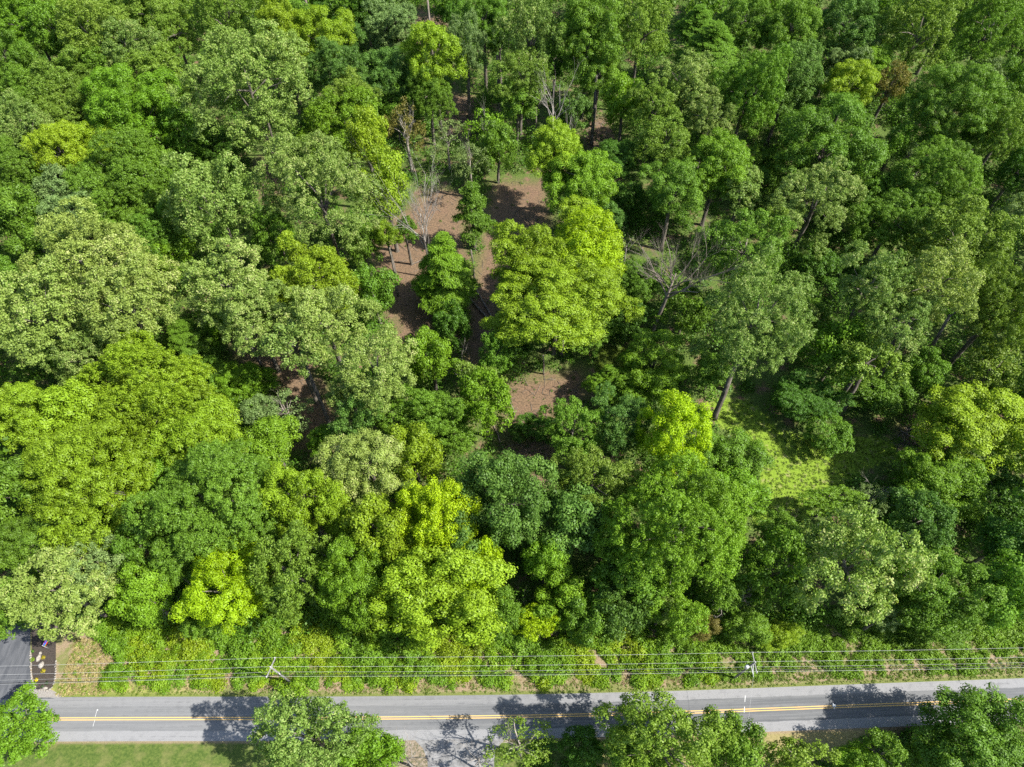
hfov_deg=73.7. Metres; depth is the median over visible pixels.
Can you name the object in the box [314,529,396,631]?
broadleaf tree
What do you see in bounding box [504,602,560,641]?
broadleaf tree
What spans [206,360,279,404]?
broadleaf tree
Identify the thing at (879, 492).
dead tree
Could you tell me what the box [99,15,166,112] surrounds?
broadleaf tree
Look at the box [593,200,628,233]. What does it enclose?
broadleaf tree
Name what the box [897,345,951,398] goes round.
broadleaf tree
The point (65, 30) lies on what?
broadleaf tree
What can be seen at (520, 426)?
shrub
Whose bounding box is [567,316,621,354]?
broadleaf tree
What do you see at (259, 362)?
bare trunk
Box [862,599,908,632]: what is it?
broadleaf tree
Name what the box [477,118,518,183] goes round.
broadleaf tree
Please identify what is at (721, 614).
dead tree
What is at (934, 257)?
broadleaf tree
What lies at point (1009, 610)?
broadleaf tree
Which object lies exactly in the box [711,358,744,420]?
bare trunk
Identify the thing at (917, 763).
broadleaf tree
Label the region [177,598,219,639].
broadleaf tree
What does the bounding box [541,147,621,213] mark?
broadleaf tree
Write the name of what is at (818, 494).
broadleaf tree
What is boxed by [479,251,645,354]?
broadleaf tree
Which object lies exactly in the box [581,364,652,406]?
broadleaf tree
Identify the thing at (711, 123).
broadleaf tree
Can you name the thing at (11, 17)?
broadleaf tree
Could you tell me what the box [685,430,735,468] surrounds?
shrub
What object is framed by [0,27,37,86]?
broadleaf tree
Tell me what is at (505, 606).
broadleaf tree
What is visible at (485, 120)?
broadleaf tree
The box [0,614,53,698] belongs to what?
driveway
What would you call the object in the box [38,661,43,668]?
rock
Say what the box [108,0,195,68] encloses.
broadleaf tree
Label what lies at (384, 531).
broadleaf tree
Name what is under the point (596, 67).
broadleaf tree
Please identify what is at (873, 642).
roadside thicket
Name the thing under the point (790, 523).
broadleaf tree
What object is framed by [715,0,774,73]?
broadleaf tree
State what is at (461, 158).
broadleaf tree
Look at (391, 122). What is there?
broadleaf tree
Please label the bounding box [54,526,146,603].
broadleaf tree
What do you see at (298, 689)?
roadside thicket
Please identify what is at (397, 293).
bare trunk
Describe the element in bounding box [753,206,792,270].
broadleaf tree
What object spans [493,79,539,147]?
broadleaf tree
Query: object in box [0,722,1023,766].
lawn
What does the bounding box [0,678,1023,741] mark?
road
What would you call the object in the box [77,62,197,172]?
broadleaf tree
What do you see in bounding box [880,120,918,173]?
broadleaf tree
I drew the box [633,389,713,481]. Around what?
broadleaf tree
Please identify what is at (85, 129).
broadleaf tree
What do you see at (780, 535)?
broadleaf tree
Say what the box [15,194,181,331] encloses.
broadleaf tree
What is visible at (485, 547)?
broadleaf tree
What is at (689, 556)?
broadleaf tree
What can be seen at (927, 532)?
broadleaf tree
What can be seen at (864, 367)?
broadleaf tree
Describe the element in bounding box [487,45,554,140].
broadleaf tree
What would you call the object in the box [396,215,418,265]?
broadleaf tree
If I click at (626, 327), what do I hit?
broadleaf tree
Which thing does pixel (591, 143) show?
bare trunk
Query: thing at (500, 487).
broadleaf tree
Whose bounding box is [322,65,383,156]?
broadleaf tree
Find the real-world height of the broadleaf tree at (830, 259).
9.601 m
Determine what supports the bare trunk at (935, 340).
on the ground at (508, 202)
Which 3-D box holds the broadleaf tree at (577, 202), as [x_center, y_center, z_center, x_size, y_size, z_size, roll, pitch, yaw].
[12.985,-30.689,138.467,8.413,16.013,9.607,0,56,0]
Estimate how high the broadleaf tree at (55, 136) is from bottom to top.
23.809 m
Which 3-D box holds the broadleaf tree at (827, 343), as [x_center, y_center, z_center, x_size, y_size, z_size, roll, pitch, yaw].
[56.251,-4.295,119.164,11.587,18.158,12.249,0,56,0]
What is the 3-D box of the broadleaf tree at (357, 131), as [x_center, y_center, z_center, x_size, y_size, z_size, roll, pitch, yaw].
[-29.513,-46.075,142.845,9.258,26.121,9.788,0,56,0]
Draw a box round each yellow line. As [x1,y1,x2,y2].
[22,700,1022,720]
[32,698,1016,717]
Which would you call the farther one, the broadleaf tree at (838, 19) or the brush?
the broadleaf tree at (838, 19)
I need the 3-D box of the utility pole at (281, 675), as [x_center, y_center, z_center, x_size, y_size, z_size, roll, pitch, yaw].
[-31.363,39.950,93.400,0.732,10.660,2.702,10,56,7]
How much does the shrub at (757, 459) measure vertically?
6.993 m
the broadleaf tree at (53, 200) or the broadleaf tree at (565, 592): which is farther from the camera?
the broadleaf tree at (53, 200)
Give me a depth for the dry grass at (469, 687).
97.78 m
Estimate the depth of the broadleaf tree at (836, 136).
138.80 m
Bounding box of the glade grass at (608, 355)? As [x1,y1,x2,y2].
[593,344,897,523]
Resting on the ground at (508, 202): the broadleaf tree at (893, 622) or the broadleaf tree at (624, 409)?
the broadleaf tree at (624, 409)
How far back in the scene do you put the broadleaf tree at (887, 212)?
130.36 m
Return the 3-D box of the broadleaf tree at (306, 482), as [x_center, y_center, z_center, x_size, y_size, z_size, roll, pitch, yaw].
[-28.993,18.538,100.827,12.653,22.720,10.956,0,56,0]
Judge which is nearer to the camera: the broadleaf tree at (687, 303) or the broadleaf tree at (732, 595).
the broadleaf tree at (732, 595)
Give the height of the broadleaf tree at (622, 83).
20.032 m
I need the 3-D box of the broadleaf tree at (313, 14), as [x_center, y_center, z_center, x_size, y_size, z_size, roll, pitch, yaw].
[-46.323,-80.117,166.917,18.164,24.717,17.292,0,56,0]
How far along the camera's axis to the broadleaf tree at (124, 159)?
132.60 m
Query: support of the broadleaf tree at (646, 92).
on the ground at (508, 202)
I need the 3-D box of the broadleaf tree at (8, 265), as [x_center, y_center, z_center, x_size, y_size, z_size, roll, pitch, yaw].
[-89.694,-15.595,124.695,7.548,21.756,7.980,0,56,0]
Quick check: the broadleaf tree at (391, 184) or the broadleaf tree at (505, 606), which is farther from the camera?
the broadleaf tree at (391, 184)
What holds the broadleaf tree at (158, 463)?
on the ground at (508, 202)
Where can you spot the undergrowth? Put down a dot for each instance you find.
(748, 382)
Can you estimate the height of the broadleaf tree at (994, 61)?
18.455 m
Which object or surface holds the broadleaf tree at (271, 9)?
on the ground at (508, 202)
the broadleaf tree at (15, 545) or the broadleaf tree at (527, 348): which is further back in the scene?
the broadleaf tree at (527, 348)
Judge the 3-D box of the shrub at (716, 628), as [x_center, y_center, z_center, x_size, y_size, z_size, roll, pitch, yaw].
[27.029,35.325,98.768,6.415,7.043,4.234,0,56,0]
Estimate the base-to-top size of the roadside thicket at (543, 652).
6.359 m
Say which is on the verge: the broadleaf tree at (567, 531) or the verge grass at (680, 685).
the verge grass at (680, 685)
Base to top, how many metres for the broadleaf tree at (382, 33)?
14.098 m
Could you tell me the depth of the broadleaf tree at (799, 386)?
116.03 m
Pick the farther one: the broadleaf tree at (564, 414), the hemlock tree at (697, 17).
the hemlock tree at (697, 17)
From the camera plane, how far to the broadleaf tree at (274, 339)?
108.80 m
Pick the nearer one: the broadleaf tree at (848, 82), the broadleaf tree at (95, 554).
the broadleaf tree at (95, 554)
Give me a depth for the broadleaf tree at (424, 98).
154.63 m
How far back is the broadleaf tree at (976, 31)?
159.11 m
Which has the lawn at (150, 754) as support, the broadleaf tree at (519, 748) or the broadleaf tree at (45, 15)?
the broadleaf tree at (519, 748)
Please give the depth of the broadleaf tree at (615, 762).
83.13 m
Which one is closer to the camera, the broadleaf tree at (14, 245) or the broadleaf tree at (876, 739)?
the broadleaf tree at (876, 739)
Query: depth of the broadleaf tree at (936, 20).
156.50 m
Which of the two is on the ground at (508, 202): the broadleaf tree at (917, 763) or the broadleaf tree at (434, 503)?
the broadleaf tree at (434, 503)
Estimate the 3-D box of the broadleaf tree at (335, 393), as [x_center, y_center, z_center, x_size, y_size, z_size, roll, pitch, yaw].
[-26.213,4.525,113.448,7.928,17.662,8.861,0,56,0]
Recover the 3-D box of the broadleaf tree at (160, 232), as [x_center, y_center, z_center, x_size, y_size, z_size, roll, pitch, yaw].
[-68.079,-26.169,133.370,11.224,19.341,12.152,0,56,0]
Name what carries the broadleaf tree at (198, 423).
on the ground at (508, 202)
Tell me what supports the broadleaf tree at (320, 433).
on the ground at (508, 202)
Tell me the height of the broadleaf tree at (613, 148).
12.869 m
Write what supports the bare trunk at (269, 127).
on the ground at (508, 202)
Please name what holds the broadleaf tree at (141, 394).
on the ground at (508, 202)
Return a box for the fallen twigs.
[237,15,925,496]
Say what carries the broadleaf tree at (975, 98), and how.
on the ground at (508, 202)
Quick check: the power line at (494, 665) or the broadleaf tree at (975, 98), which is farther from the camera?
the broadleaf tree at (975, 98)
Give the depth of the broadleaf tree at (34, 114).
139.56 m
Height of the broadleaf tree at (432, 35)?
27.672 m
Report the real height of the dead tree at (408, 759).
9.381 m
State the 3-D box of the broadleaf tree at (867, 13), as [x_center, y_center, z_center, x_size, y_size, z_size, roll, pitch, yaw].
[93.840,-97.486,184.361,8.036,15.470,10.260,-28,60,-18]
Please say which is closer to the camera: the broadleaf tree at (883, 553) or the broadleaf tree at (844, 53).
the broadleaf tree at (883, 553)
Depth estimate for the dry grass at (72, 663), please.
98.83 m
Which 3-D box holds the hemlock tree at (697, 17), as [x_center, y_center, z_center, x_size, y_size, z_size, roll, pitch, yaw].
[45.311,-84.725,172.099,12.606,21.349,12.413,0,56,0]
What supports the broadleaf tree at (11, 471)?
on the ground at (508, 202)
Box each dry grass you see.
[55,638,116,696]
[111,666,696,690]
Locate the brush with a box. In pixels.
[525,723,1021,766]
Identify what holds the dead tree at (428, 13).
on the ground at (508, 202)
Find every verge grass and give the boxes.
[57,639,115,694]
[95,666,1023,696]
[690,622,1023,684]
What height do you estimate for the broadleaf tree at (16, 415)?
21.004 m
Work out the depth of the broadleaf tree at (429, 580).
88.05 m
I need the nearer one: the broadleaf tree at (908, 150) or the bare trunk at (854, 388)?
the bare trunk at (854, 388)
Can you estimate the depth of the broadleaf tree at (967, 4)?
168.72 m
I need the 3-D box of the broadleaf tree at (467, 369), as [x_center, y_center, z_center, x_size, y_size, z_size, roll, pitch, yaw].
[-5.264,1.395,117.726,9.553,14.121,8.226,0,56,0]
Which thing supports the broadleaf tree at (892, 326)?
on the ground at (508, 202)
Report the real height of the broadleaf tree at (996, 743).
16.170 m
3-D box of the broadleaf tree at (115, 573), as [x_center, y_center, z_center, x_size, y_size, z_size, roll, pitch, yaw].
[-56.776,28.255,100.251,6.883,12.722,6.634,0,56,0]
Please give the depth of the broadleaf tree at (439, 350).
113.97 m
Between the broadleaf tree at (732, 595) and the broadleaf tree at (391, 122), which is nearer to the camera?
the broadleaf tree at (732, 595)
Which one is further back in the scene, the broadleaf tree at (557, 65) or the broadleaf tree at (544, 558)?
the broadleaf tree at (557, 65)
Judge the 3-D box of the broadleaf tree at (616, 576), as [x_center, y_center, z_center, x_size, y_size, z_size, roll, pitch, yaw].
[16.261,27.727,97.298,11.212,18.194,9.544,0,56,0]
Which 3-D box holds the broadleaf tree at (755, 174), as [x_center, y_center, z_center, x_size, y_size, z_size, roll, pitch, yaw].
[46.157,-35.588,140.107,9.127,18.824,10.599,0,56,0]
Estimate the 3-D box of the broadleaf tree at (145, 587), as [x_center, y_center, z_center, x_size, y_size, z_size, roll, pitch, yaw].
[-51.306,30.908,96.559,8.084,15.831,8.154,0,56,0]
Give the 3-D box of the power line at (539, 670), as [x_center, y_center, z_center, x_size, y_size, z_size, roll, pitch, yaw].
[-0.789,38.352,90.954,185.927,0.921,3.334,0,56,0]
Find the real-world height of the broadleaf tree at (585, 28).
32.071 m
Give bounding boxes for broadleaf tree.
[0,0,80,63]
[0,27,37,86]
[0,61,68,120]
[0,87,59,177]
[0,134,54,227]
[0,182,46,239]
[0,254,55,336]
[0,254,110,382]
[0,380,57,453]
[0,454,64,525]
[0,512,71,580]
[0,541,117,641]
[0,574,59,639]
[0,680,60,766]
[3,223,81,281]
[13,414,164,574]
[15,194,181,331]
[19,119,88,174]
[25,2,77,52]
[26,44,100,115]
[30,162,94,240]
[32,78,106,144]
[32,376,119,451]
[33,177,105,255]
[38,330,146,403]
[51,41,122,124]
[52,0,136,67]
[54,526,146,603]
[61,124,200,236]
[64,119,140,175]
[75,0,146,71]
[75,329,232,447]
[76,251,184,358]
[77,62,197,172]
[86,176,181,253]
[92,554,144,584]
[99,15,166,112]
[103,561,174,628]
[107,420,149,447]
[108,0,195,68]
[109,513,168,572]
[116,41,188,107]
[120,437,295,572]
[126,200,188,283]
[135,445,192,501]
[146,4,201,98]
[146,394,249,479]
[147,547,193,586]
[148,231,197,290]
[152,72,189,130]
[157,104,211,181]
[157,149,275,267]
[166,16,331,172]
[167,536,274,635]
[176,123,246,176]
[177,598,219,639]
[179,237,279,339]
[186,0,265,87]
[198,354,228,391]
[204,278,299,373]
[204,305,239,353]
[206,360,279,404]
[225,529,270,559]
[234,392,279,427]
[242,413,302,467]
[247,689,381,766]
[248,519,333,627]
[250,210,304,280]
[252,129,384,257]
[254,0,305,107]
[256,320,326,405]
[256,388,314,439]
[257,461,350,541]
[264,230,361,320]
[276,283,381,368]
[281,0,317,53]
[284,4,357,93]
[294,83,386,168]
[301,36,370,118]
[306,423,335,456]
[312,0,362,32]
[312,427,408,511]
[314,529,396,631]
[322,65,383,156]
[324,507,357,553]
[325,368,375,418]
[326,393,384,451]
[334,323,419,424]
[335,725,407,766]
[337,21,367,56]
[338,491,416,561]
[342,104,390,210]
[343,219,383,276]
[345,0,377,48]
[345,262,400,324]
[352,142,410,252]
[358,44,416,123]
[361,0,417,50]
[366,544,517,654]
[371,24,413,63]
[371,219,403,277]
[371,382,477,453]
[377,91,417,140]
[379,421,445,484]
[382,96,426,171]
[392,474,481,559]
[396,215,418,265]
[399,19,468,131]
[401,324,460,391]
[406,64,459,145]
[427,119,467,171]
[430,298,472,354]
[433,0,468,27]
[442,7,489,120]
[444,447,562,555]
[452,0,507,90]
[452,131,490,184]
[455,359,507,399]
[456,535,502,591]
[457,367,516,437]
[462,99,509,171]
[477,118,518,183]
[477,331,513,375]
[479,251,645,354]
[482,711,557,766]
[483,584,525,647]
[485,6,515,90]
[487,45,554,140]
[488,218,568,311]
[490,0,564,119]
[491,311,550,359]
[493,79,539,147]
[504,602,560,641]
[519,531,572,586]
[524,115,582,213]
[530,569,586,630]
[535,40,570,97]
[537,395,614,463]
[539,477,613,563]
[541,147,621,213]
[548,443,642,519]
[550,0,629,119]
[550,203,627,292]
[554,88,594,147]
[554,587,620,649]
[556,724,607,766]
[558,193,596,222]
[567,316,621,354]
[568,46,624,126]
[579,578,657,642]
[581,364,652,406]
[589,380,652,460]
[589,541,670,608]
[591,686,739,766]
[592,137,639,182]
[592,448,754,637]
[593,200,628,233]
[601,71,648,141]
[601,296,653,340]
[604,181,646,220]
[605,720,658,766]
[615,327,690,398]
[616,0,674,108]
[616,257,662,310]
[622,72,684,164]
[631,107,691,172]
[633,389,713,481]
[637,156,706,239]
[648,278,719,335]
[651,48,718,146]
[651,608,693,645]
[652,593,676,625]
[684,85,736,167]
[685,466,773,518]
[688,127,754,226]
[688,244,818,390]
[691,207,796,318]
[691,349,734,392]
[693,704,767,766]
[696,559,745,614]
[707,41,793,138]
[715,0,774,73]
[721,164,763,243]
[727,524,816,611]
[744,141,778,188]
[749,91,889,213]
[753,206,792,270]
[753,506,805,556]
[756,736,841,766]
[757,37,825,145]
[761,0,823,103]
[762,155,868,259]
[770,367,856,421]
[787,500,938,625]
[789,297,833,340]
[790,239,843,292]
[796,484,869,517]
[797,315,873,386]
[808,34,881,91]
[812,0,887,95]
[818,58,882,152]
[827,333,912,410]
[832,740,885,766]
[836,239,915,328]
[839,43,892,117]
[846,0,883,43]
[846,186,941,272]
[846,727,914,766]
[847,483,888,519]
[851,292,939,387]
[851,374,918,417]
[859,169,913,236]
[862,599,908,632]
[866,57,912,131]
[868,541,1008,641]
[874,0,964,108]
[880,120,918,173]
[883,134,985,233]
[885,234,986,350]
[887,485,957,549]
[889,138,919,175]
[891,446,990,523]
[896,60,1019,178]
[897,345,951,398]
[901,194,1023,302]
[901,608,972,651]
[904,738,954,766]
[908,682,1023,766]
[909,379,1023,478]
[914,0,974,74]
[949,250,1023,365]
[951,0,1023,89]
[951,56,1008,126]
[955,339,1023,399]
[958,90,1023,196]
[962,548,1023,636]
[965,457,1023,525]
[968,511,1023,566]
[971,55,1023,149]
[978,192,1023,268]
[983,146,1023,214]
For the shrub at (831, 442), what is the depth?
114.69 m
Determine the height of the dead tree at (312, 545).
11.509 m
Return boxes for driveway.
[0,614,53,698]
[415,739,502,766]
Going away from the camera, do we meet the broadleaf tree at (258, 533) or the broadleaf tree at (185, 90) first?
the broadleaf tree at (258, 533)
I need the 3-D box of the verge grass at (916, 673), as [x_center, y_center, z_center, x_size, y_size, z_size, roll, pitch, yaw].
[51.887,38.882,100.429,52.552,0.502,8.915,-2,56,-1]
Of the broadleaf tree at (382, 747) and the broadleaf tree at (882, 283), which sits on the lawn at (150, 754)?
the broadleaf tree at (382, 747)
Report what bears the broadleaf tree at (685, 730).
on the lawn at (150, 754)
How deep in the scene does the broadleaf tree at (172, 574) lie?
95.61 m
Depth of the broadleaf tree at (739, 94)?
144.82 m
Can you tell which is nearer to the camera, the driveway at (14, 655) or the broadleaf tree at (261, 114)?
the driveway at (14, 655)
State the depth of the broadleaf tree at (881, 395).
118.52 m
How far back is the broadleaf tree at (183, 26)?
162.97 m
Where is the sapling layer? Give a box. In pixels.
[0,0,1023,646]
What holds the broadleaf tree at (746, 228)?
on the ground at (508, 202)
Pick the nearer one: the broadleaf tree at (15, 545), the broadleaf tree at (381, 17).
the broadleaf tree at (15, 545)
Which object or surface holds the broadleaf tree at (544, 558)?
on the ground at (508, 202)
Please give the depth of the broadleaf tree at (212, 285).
114.46 m
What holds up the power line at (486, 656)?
attached to the utility pole at (281, 675)
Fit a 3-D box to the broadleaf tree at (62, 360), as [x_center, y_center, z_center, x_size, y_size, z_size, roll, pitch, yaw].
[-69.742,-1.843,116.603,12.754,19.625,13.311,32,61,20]
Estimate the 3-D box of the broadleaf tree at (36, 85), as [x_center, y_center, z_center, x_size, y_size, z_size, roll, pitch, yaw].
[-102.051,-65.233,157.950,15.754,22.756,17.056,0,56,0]
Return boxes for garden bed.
[31,625,55,688]
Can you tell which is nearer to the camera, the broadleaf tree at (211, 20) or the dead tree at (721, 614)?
the dead tree at (721, 614)
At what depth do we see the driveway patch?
97.03 m
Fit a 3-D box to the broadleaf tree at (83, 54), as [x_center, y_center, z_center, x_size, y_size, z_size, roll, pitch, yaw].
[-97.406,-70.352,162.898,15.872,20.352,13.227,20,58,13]
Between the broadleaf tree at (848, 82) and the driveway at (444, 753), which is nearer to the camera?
the driveway at (444, 753)
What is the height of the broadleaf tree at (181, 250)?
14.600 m
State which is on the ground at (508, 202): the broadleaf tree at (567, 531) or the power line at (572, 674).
the broadleaf tree at (567, 531)
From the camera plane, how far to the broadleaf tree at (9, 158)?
134.62 m
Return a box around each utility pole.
[266,658,290,683]
[733,652,756,678]
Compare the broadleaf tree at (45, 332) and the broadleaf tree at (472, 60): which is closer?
the broadleaf tree at (45, 332)
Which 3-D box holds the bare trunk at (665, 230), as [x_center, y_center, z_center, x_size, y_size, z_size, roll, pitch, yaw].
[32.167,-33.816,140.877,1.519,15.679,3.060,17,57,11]
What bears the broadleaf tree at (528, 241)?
on the ground at (508, 202)
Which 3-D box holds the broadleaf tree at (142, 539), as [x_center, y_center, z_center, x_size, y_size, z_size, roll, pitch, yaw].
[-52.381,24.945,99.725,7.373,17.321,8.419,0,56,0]
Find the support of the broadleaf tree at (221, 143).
on the ground at (508, 202)
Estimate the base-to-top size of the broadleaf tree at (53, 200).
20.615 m
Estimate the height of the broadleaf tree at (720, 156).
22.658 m
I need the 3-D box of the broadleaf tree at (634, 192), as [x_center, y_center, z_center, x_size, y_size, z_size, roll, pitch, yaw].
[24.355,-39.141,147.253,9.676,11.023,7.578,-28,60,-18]
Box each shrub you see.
[507,412,557,444]
[684,614,722,642]
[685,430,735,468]
[715,426,775,475]
[758,619,805,651]
[802,408,854,457]
[887,467,921,488]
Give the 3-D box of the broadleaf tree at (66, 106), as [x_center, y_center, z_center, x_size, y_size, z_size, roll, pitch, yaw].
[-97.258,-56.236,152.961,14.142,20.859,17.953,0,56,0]
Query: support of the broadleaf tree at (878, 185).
on the ground at (508, 202)
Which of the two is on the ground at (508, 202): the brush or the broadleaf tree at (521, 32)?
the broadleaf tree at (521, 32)
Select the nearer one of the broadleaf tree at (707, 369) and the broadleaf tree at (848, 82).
the broadleaf tree at (707, 369)
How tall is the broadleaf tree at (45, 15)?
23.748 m
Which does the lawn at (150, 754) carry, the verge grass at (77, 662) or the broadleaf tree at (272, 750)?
the broadleaf tree at (272, 750)
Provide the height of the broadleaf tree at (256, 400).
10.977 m
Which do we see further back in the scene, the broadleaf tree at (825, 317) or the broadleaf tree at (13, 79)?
the broadleaf tree at (13, 79)
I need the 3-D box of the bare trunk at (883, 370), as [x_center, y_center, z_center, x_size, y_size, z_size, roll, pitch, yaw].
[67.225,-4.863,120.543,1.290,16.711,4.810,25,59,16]
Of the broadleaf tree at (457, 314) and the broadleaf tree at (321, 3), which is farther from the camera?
the broadleaf tree at (321, 3)
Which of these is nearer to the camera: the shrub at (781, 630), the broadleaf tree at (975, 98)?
the shrub at (781, 630)
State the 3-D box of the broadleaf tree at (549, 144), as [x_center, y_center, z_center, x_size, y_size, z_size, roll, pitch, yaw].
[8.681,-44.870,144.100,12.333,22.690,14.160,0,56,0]
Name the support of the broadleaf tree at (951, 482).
on the ground at (508, 202)
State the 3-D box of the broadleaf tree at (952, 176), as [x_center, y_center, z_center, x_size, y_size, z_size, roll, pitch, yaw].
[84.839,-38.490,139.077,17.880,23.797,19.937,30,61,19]
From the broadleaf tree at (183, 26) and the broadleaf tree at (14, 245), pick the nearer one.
the broadleaf tree at (14, 245)
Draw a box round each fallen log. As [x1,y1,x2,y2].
[470,297,488,319]
[475,288,491,316]
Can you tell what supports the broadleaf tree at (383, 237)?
on the ground at (508, 202)
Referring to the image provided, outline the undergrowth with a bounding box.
[0,0,1023,634]
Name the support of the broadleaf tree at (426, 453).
on the ground at (508, 202)
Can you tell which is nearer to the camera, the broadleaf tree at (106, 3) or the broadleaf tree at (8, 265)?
the broadleaf tree at (8, 265)
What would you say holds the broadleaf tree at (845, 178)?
on the ground at (508, 202)
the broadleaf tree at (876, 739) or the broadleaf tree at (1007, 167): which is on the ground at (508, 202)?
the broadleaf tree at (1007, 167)
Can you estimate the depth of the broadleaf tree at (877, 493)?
107.56 m
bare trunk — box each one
[245,327,265,374]
[267,108,276,153]
[298,349,330,423]
[389,236,398,296]
[470,244,475,277]
[496,45,502,115]
[533,96,542,137]
[542,347,549,374]
[559,336,566,356]
[589,71,600,145]
[659,191,676,251]
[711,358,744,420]
[838,345,882,415]
[870,323,916,388]
[923,304,963,362]
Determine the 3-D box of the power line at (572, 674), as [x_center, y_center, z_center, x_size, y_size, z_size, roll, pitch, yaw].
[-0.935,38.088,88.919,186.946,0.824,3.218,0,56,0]
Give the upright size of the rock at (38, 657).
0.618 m
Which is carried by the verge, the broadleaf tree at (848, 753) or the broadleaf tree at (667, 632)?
the broadleaf tree at (667, 632)
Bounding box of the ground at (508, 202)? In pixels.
[0,0,1023,696]
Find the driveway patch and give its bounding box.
[26,689,61,696]
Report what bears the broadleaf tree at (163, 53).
on the ground at (508, 202)
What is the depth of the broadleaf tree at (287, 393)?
113.24 m
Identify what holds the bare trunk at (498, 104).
on the ground at (508, 202)
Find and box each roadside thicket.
[88,601,714,694]
[274,676,309,704]
[691,604,1023,682]
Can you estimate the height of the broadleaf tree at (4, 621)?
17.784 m
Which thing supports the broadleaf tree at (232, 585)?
on the ground at (508, 202)
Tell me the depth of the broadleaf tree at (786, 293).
105.06 m
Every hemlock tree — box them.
[159,317,226,378]
[410,231,483,320]
[451,181,497,250]
[670,3,713,80]
[670,19,741,105]
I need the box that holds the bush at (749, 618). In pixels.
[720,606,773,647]
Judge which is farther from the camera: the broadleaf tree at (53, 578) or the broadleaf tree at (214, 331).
the broadleaf tree at (214, 331)
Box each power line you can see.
[0,665,1023,683]
[9,657,1016,674]
[21,648,996,665]
[28,667,1023,683]
[30,662,1023,679]
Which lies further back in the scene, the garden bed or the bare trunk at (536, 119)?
the bare trunk at (536, 119)
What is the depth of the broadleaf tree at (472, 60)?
154.20 m
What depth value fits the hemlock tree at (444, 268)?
128.21 m
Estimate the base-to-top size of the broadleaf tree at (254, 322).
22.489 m
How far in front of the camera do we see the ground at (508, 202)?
134.21 m
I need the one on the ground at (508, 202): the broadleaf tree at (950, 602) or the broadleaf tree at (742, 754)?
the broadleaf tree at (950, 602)
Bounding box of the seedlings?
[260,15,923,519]
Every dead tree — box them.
[293,527,327,559]
[344,130,445,254]
[387,723,428,766]
[427,0,433,62]
[453,732,501,766]
[514,581,536,606]
[534,58,582,122]
[613,208,777,333]
[622,227,633,263]
[702,578,751,622]
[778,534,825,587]
[862,472,892,504]
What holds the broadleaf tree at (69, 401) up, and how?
on the ground at (508, 202)
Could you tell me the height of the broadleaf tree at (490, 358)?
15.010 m
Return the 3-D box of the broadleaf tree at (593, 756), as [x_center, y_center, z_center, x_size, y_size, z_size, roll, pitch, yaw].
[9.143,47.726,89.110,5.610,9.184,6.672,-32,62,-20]
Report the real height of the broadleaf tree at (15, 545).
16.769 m
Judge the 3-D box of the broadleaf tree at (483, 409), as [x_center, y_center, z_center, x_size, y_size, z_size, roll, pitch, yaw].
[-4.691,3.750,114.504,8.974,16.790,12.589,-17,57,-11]
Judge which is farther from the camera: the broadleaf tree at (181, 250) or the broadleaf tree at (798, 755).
the broadleaf tree at (181, 250)
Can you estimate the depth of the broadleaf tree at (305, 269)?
118.38 m
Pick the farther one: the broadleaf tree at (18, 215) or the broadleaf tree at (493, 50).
the broadleaf tree at (493, 50)
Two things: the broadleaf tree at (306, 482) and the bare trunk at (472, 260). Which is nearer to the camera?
the broadleaf tree at (306, 482)
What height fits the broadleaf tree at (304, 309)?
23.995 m
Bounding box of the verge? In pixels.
[30,617,1023,696]
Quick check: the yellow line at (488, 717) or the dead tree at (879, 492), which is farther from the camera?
the dead tree at (879, 492)
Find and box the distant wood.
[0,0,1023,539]
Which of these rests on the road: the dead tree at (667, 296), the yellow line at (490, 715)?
the yellow line at (490, 715)
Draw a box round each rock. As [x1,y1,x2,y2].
[36,654,40,661]
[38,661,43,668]
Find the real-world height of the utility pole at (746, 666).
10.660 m
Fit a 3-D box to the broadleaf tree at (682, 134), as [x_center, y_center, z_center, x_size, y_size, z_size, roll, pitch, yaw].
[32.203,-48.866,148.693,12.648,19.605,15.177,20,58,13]
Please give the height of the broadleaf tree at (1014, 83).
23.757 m
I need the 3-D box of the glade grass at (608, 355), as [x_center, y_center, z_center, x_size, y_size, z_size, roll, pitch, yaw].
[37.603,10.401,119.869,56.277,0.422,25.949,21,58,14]
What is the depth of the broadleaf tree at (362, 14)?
178.85 m
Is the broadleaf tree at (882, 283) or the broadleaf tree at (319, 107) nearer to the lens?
the broadleaf tree at (882, 283)
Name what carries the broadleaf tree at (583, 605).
on the verge
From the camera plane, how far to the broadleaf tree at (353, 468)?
97.50 m
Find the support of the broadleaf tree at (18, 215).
on the ground at (508, 202)
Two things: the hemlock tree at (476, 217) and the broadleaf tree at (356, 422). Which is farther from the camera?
the hemlock tree at (476, 217)
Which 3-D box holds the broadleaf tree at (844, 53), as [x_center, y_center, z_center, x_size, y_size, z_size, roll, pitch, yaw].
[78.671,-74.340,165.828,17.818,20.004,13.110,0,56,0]
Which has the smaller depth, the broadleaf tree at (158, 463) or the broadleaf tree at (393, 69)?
the broadleaf tree at (158, 463)
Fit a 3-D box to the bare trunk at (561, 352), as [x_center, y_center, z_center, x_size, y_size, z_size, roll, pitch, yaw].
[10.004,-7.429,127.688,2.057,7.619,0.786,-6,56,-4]
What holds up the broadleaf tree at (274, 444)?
on the ground at (508, 202)
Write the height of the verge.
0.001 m
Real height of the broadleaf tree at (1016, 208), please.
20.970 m
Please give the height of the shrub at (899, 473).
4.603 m

